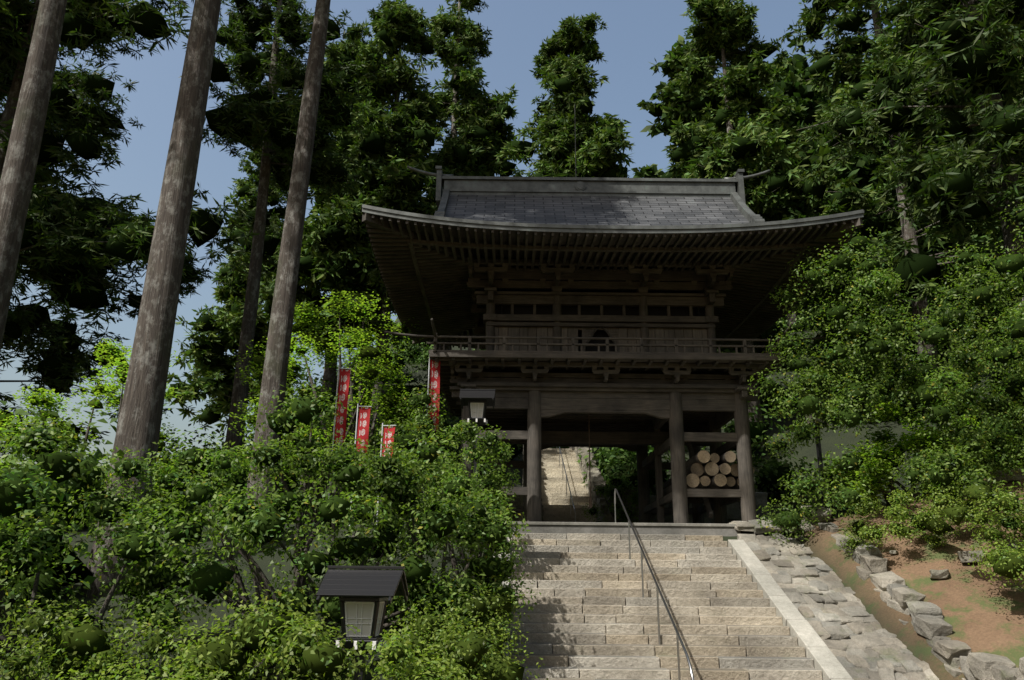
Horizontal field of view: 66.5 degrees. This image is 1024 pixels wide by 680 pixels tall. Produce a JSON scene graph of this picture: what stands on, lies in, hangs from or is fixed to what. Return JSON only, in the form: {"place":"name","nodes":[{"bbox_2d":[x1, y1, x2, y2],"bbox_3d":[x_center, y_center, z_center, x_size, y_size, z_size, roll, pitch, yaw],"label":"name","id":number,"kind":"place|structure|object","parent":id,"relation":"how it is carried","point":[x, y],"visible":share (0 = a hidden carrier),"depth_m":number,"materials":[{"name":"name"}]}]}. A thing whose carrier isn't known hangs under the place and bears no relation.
{"place":"outdoors","nodes":[
{"label":"outdoors","id":0,"kind":"place"},
{"bbox_2d":[0,0,907,490],"label":"sky","id":1,"kind":"structure","parent":0,"point":[638,32],"materials":[{"name":"blue"}]},
{"bbox_2d":[0,286,1023,679],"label":"terrain","id":2,"kind":"structure","parent":0,"point":[984,612],"depth_m":15.12,"materials":[{"name":"brown soil"}]},
{"bbox_2d":[328,366,350,498],"bbox_3d":[-4.343,2.734,19.566,0.325,4.300,0.032,3,-17,-9],"label":"banner pole","id":3,"kind":"object","parent":2,"relation":"on","point":[335,412],"visible":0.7,"depth_m":19.87,"materials":[{"name":"grey"}]},
{"bbox_2d":[335,369,349,442],"bbox_3d":[-4.316,1.667,19.905,0.269,1.900,0.119,1,-17,0],"label":"banner cloth","id":4,"kind":"object","parent":3,"relation":"attached to","point":[344,379],"visible":0.94,"depth_m":19.87,"materials":[{"name":"red fabric"}]},
{"bbox_2d":[349,404,370,535],"bbox_3d":[-3.445,3.065,17.682,0.325,3.300,0.032,2,-17,-6],"label":"banner pole","id":5,"kind":"object","parent":2,"relation":"on","point":[358,406],"visible":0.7,"depth_m":18.03,"materials":[{"name":"grey"}]},
{"bbox_2d":[356,407,369,464],"bbox_3d":[-3.422,2.284,17.931,0.266,1.500,0.129,1,-17,0],"label":"banner cloth","id":6,"kind":"object","parent":5,"relation":"hanging from","point":[363,425],"visible":0.64,"depth_m":17.98,"materials":[{"name":"red fabric"}]},
{"bbox_2d":[316,566,408,679],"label":"lantern","id":7,"kind":"object","parent":2,"relation":"on","point":[362,594],"visible":0.95,"depth_m":7.41,"materials":[{"name":"black paint"}]},
{"bbox_2d":[376,423,395,524],"bbox_3d":[-2.750,3.279,16.945,0.325,3.000,0.031,-3,-17,11],"label":"banner","id":8,"kind":"object","parent":2,"relation":"on","point":[381,450],"visible":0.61,"depth_m":17.30,"materials":[{"name":"grey"}]},
{"bbox_2d":[382,427,394,457],"bbox_3d":[-2.726,2.632,17.120,0.270,1.500,0.128,1,-17,0],"label":"banner cloth","id":9,"kind":"object","parent":8,"relation":"attached to","point":[387,440],"visible":0.33,"depth_m":17.29,"materials":[{"name":"red fabric"}]},
{"bbox_2d":[423,357,429,492],"bbox_3d":[-1.993,2.495,19.448,0.325,4.600,0.031,4,-17,-12],"label":"banner pole","id":10,"kind":"object","parent":2,"relation":"on","point":[428,385],"visible":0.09,"depth_m":19.87,"materials":[{"name":"grey"}]},
{"bbox_2d":[428,360,439,430],"bbox_3d":[-1.962,1.336,19.828,0.271,2.000,0.132,1,-17,0],"label":"banner cloth","id":11,"kind":"object","parent":10,"relation":"attached to","point":[435,375],"visible":0.66,"depth_m":19.87,"materials":[{"name":"red fabric"}]},
{"bbox_2d":[459,389,494,499],"bbox_3d":[-0.842,3.093,18.188,0.846,3.987,0.938,1,-17,0],"label":"lamp post","id":12,"kind":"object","parent":2,"relation":"on","point":[477,402],"depth_m":18.46,"materials":[{"name":"grey metal"}]},
{"bbox_2d":[0,289,980,528],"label":"maple","id":13,"kind":"object","parent":2,"relation":"on","point":[910,441],"depth_m":22.91,"materials":[{"name":"green plant"}]},
{"bbox_2d":[0,474,1023,679],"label":"azalea shrub","id":14,"kind":"object","parent":2,"relation":"on","point":[440,670],"depth_m":7.68,"materials":[{"name":"green plant"}]},
{"bbox_2d":[0,197,1023,679],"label":"camellia shrub","id":15,"kind":"object","parent":2,"relation":"on","point":[408,465],"depth_m":12.93,"materials":[{"name":"green plant"}]},
{"bbox_2d":[0,0,1023,679],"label":"tree trunks","id":16,"kind":"object","parent":2,"relation":"on","point":[142,408],"visible":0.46,"depth_m":16.95,"materials":[{"name":"brown wood"}]},
{"bbox_2d":[0,0,1023,456],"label":"cedar","id":17,"kind":"object","parent":16,"relation":"on","point":[50,248],"depth_m":27.37,"materials":[{"name":"green plant"}]},
{"bbox_2d":[0,287,1023,607],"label":"understorey bush","id":18,"kind":"object","parent":2,"relation":"on","point":[610,469],"depth_m":32.31,"materials":[{"name":"green plant"}]},
{"bbox_2d":[381,444,769,523],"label":"stairs","id":19,"kind":"structure","parent":2,"relation":"on","point":[555,503],"depth_m":30.87,"materials":[{"name":"stone"}]},
{"bbox_2d":[559,447,575,521],"bbox_3d":[2.229,5.823,33.692,0.042,6.089,11.865,1,-17,0],"label":"handrail","id":20,"kind":"object","parent":19,"relation":"attached to","point":[566,483],"visible":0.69,"depth_m":31.87,"materials":[{"name":"silver metal"}]},
{"bbox_2d":[199,0,995,449],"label":"tree trunks","id":21,"kind":"object","parent":2,"relation":"on","point":[907,228],"visible":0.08,"depth_m":42.37,"materials":[{"name":"brown wood"}]},
{"bbox_2d":[631,35,1001,302],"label":"cedar","id":22,"kind":"object","parent":21,"relation":"on","point":[821,155],"depth_m":71.94,"materials":[{"name":"green plant"}]},
{"bbox_2d":[384,252,829,523],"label":"gate","id":23,"kind":"structure","parent":2,"relation":"on","point":[641,370],"depth_m":21.27,"materials":[{"name":"brown wood"}]},
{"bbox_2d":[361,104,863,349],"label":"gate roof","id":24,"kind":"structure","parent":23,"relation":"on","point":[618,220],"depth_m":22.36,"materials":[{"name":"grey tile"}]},
{"bbox_2d":[493,521,853,679],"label":"stairs","id":25,"kind":"structure","parent":2,"relation":"on","point":[736,614],"depth_m":14.26,"materials":[{"name":"stone"}]},
{"bbox_2d":[614,488,693,679],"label":"handrail","id":26,"kind":"object","parent":25,"relation":"on","point":[678,637],"visible":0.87,"depth_m":13.32,"materials":[{"name":"silver metal"}]},
{"bbox_2d":[792,396,834,507],"bbox_3d":[7.806,3.299,19.721,0.828,3.819,0.917,4,-17,-10],"label":"lantern","id":27,"kind":"object","parent":2,"relation":"on","point":[819,453],"visible":0.32,"depth_m":19.86,"materials":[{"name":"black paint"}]},
{"bbox_2d":[728,468,1023,679],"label":"stone border","id":28,"kind":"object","parent":2,"relation":"on","point":[859,641],"visible":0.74,"depth_m":13.97,"materials":[{"name":"grey stone"}]},
{"bbox_2d":[165,0,1023,433],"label":"cedar","id":29,"kind":"object","parent":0,"point":[775,148],"depth_m":43.90,"materials":[{"name":"green plant"}]}
]}

